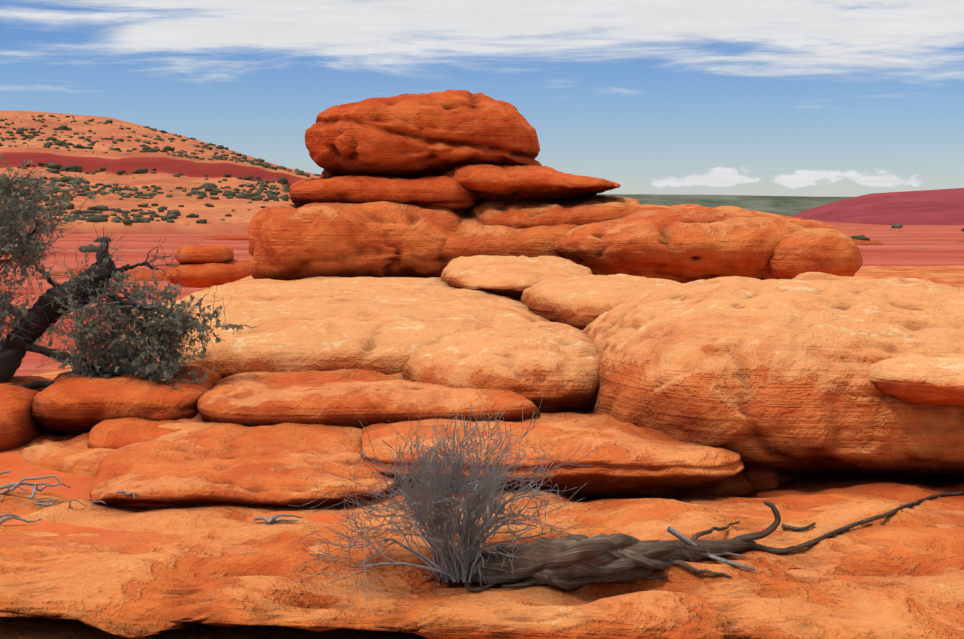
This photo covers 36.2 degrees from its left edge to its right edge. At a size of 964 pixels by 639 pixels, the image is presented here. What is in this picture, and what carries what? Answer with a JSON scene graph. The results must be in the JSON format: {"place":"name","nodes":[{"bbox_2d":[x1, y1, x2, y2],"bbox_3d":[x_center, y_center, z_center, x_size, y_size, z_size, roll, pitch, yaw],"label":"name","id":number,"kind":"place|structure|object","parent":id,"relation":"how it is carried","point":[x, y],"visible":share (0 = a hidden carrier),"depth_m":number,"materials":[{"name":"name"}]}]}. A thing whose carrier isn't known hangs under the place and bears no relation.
{"place":"outdoors","nodes":[
{"label":"outdoors","id":0,"kind":"place"},
{"bbox_2d":[0,110,319,233],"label":"hill","id":1,"kind":"structure","parent":0,"point":[194,171],"depth_m":615.28,"materials":[{"name":"orange sand"}]},
{"bbox_2d":[320,159,542,177],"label":"rock","id":2,"kind":"object","parent":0,"point":[324,173],"depth_m":15.21,"materials":[{"name":"orange stone"}]},
{"bbox_2d":[0,217,963,375],"bbox_3d":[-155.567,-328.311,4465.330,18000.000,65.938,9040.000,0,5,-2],"label":"ground","id":3,"kind":"structure","parent":0,"point":[923,245],"depth_m":292.57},
{"bbox_2d":[51,267,156,275],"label":"valley rock","id":4,"kind":"object","parent":3,"relation":"on","point":[128,272],"visible":0.29,"depth_m":211.68,"materials":[{"name":"stone"}]},
{"bbox_2d":[124,272,169,280],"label":"valley rock","id":5,"kind":"object","parent":3,"relation":"on","point":[145,276],"visible":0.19,"depth_m":192.15,"materials":[{"name":"stone"}]},
{"bbox_2d":[152,262,248,269],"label":"valley rock","id":6,"kind":"object","parent":3,"relation":"on","point":[164,267],"visible":0.06,"depth_m":222.37,"materials":[{"name":"stone"}]},
{"bbox_2d":[202,234,248,239],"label":"sand patch","id":7,"kind":"object","parent":3,"relation":"on","point":[229,237],"visible":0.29,"depth_m":371.75,"materials":[{"name":"orange sand"}]},
{"bbox_2d":[238,259,249,263],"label":"sand patch","id":8,"kind":"object","parent":3,"relation":"on","point":[247,261],"visible":0.04,"depth_m":230.05,"materials":[{"name":"orange sand"}]},
{"bbox_2d":[0,266,963,586],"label":"sand","id":9,"kind":"structure","parent":3,"relation":"on","point":[20,468],"depth_m":5.87,"materials":[{"name":"orange sand"}]},
{"bbox_2d":[0,376,51,451],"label":"rock","id":10,"kind":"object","parent":9,"relation":"on","point":[20,426],"depth_m":7.41,"materials":[{"name":"stone"}]},
{"bbox_2d":[0,155,265,388],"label":"juniper","id":11,"kind":"object","parent":9,"relation":"on","point":[133,343],"depth_m":7.94,"materials":[{"name":"green plant"}]},
{"bbox_2d":[167,259,250,287],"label":"outcrop","id":12,"kind":"object","parent":9,"relation":"on","point":[203,275],"visible":0.67,"depth_m":23.92,"materials":[{"name":"stone"}]},
{"bbox_2d":[175,244,233,263],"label":"rock","id":13,"kind":"object","parent":12,"relation":"on","point":[205,253],"visible":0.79,"depth_m":24.02,"materials":[{"name":"stone"}]},
{"bbox_2d":[0,617,427,638],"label":"crevice","id":14,"kind":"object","parent":9,"relation":"on","point":[30,628],"depth_m":4.96,"materials":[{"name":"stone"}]},
{"bbox_2d":[120,276,550,378],"bbox_3d":[-0.962,0.153,11.309,3.114,0.850,6.391,0,5,-2],"label":"boulder","id":15,"kind":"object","parent":9,"relation":"on","point":[387,325],"depth_m":8.89,"materials":[{"name":"stone"}]},
{"bbox_2d":[441,255,592,298],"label":"rock slab","id":16,"kind":"structure","parent":15,"relation":"on","point":[513,276],"depth_m":11.38,"materials":[{"name":"stone"}]},
{"bbox_2d":[248,201,460,280],"bbox_3d":[-1.195,-0.736,14.992,2.266,1.026,3.156,0,5,-2],"label":"boulder","id":17,"kind":"object","parent":9,"relation":"on","point":[379,239],"visible":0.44,"depth_m":13.51,"materials":[{"name":"orange stone"}]},
{"bbox_2d":[19,409,793,497],"bbox_3d":[-0.358,0.675,8.077,4.208,0.610,3.002,0,5,-2],"label":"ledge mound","id":18,"kind":"object","parent":9,"relation":"on","point":[75,455],"visible":0.12,"depth_m":7.00,"materials":[{"name":"stone"}]},
{"bbox_2d":[32,364,222,433],"bbox_3d":[-1.887,0.432,8.047,0.955,0.339,1.315,0,5,-2],"label":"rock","id":19,"kind":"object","parent":18,"relation":"on","point":[73,404],"depth_m":7.45,"materials":[{"name":"stone"}]},
{"bbox_2d":[87,417,205,448],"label":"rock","id":20,"kind":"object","parent":18,"relation":"on","point":[117,433],"depth_m":7.16,"materials":[{"name":"stone"}]},
{"bbox_2d":[89,438,398,508],"bbox_3d":[-1.038,0.751,6.669,1.365,0.345,1.317,0,5,-2],"label":"ledge","id":21,"kind":"object","parent":18,"relation":"on","point":[156,475],"visible":0.58,"depth_m":6.21,"materials":[{"name":"stone"}]},
{"bbox_2d":[197,368,540,427],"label":"rock slab","id":22,"kind":"structure","parent":18,"relation":"on","point":[350,397],"depth_m":7.29,"materials":[{"name":"stone"}]},
{"bbox_2d":[402,321,600,412],"bbox_3d":[0.184,0.351,8.605,1.330,0.660,2.272,0,5,-2],"label":"boulder","id":23,"kind":"object","parent":18,"relation":"on","point":[557,362],"visible":0.44,"depth_m":7.65,"materials":[{"name":"stone"}]},
{"bbox_2d":[360,414,743,498],"bbox_3d":[0.300,0.686,6.957,1.768,0.418,1.417,0,5,-2],"label":"ledge","id":24,"kind":"object","parent":18,"relation":"on","point":[627,460],"visible":0.52,"depth_m":6.38,"materials":[{"name":"stone"}]},
{"bbox_2d":[713,477,731,485],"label":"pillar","id":25,"kind":"structure","parent":18,"relation":"on","point":[725,482],"depth_m":6.77,"materials":[{"name":"stone"}]},
{"bbox_2d":[582,272,963,477],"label":"boulder","id":26,"kind":"object","parent":18,"relation":"on","point":[764,375],"visible":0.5,"depth_m":6.86,"materials":[{"name":"stone"}]},
{"bbox_2d":[869,353,963,406],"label":"rock","id":27,"kind":"object","parent":26,"relation":"attached to","point":[921,379],"visible":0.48,"depth_m":6.53,"materials":[{"name":"stone"}]},
{"bbox_2d":[0,488,963,638],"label":"slab","id":28,"kind":"structure","parent":9,"relation":"on","point":[194,576],"depth_m":5.04,"materials":[{"name":"stone"}]},
{"bbox_2d":[0,471,302,523],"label":"twig litter","id":29,"kind":"object","parent":28,"relation":"on","point":[273,518],"visible":0.96,"depth_m":6.11,"materials":[{"name":"grey wood"}]},
{"bbox_2d":[289,391,597,608],"bbox_3d":[-0.137,0.607,5.155,1.180,0.690,0.828,-2,5,-25],"label":"dead bush","id":30,"kind":"object","parent":28,"relation":"on","point":[437,532],"visible":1,"depth_m":5.12,"materials":[{"name":"grey plant"}]},
{"bbox_2d":[667,526,755,570],"bbox_3d":[0.822,0.786,5.147,0.323,0.122,0.160,3,5,28],"label":"bleached branch","id":31,"kind":"object","parent":28,"relation":"on","point":[679,535],"visible":0.92,"depth_m":5.15,"materials":[{"name":"grey wood"}]},
{"bbox_2d":[465,491,963,591],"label":"dead log","id":32,"kind":"object","parent":28,"relation":"on","point":[569,562],"visible":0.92,"depth_m":5.05,"materials":[{"name":"brown wood"}]},
{"bbox_2d":[521,274,680,329],"bbox_3d":[0.948,-0.078,10.771,1.359,0.488,2.424,0,5,-2],"label":"rock","id":33,"kind":"object","parent":9,"relation":"on","point":[580,302],"visible":0.31,"depth_m":9.92,"materials":[{"name":"stone"}]},
{"bbox_2d":[406,204,800,277],"bbox_3d":[0.694,-0.716,15.219,5.992,0.996,3.434,0,5,-2],"label":"rock","id":34,"kind":"object","parent":9,"relation":"on","point":[471,236],"visible":0.08,"depth_m":13.57,"materials":[{"name":"orange stone"}]},
{"bbox_2d":[289,175,480,214],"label":"rock slab","id":35,"kind":"structure","parent":34,"relation":"on","point":[455,195],"depth_m":13.88,"materials":[{"name":"stone"}]},
{"bbox_2d":[305,89,539,177],"bbox_3d":[-0.602,-1.780,15.009,2.365,1.079,2.164,0,5,-2],"label":"boulder","id":36,"kind":"object","parent":35,"relation":"on","point":[412,135],"visible":0.83,"depth_m":14.13,"materials":[{"name":"orange stone"}]},
{"bbox_2d":[468,195,647,227],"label":"rock","id":37,"kind":"object","parent":34,"relation":"on","point":[529,214],"visible":0.25,"depth_m":13.79,"materials":[{"name":"orange stone"}]},
{"bbox_2d":[554,207,848,282],"bbox_3d":[2.035,-0.666,14.079,2.814,0.828,2.624,0,5,-2],"label":"boulder","id":38,"kind":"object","parent":9,"relation":"on","point":[683,245],"depth_m":12.95,"materials":[{"name":"orange stone"}]},
{"bbox_2d":[761,227,862,279],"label":"boulder","id":39,"kind":"object","parent":9,"relation":"on","point":[824,250],"visible":0.52,"depth_m":12.68,"materials":[{"name":"orange stone"}]},
{"bbox_2d":[742,473,963,506],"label":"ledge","id":40,"kind":"object","parent":9,"relation":"on","point":[901,489],"visible":0.12,"depth_m":6.72,"materials":[{"name":"stone"}]},
{"bbox_2d":[744,468,779,491],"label":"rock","id":41,"kind":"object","parent":40,"relation":"on","point":[756,479],"depth_m":6.84,"materials":[{"name":"stone"}]},
{"bbox_2d":[0,115,963,256],"bbox_3d":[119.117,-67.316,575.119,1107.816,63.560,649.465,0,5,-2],"label":"hill shrubs","id":42,"kind":"object","parent":3,"relation":"on","point":[175,213],"visible":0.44,"depth_m":562.10,"materials":[{"name":"green plant"}]},
{"bbox_2d":[596,194,851,215],"bbox_3d":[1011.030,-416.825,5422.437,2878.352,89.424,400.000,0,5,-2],"label":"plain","id":43,"kind":"structure","parent":3,"relation":"on","point":[787,205],"depth_m":5480.44,"materials":[{"name":"green plant"}]},
{"bbox_2d":[852,239,882,244],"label":"sand patch","id":44,"kind":"object","parent":3,"relation":"on","point":[862,242],"visible":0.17,"depth_m":330.19,"materials":[{"name":"orange sand"}]},
{"bbox_2d":[0,0,963,196],"label":"sky","id":45,"kind":"structure","parent":0,"point":[810,98],"materials":[{"name":"blue"}]},
{"bbox_2d":[442,163,620,202],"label":"rock slab","id":46,"kind":"structure","parent":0,"point":[489,182],"depth_m":13.94,"materials":[{"name":"orange stone"}]},
{"bbox_2d":[791,188,963,224],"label":"hill","id":47,"kind":"structure","parent":0,"point":[936,207],"depth_m":691.09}
]}

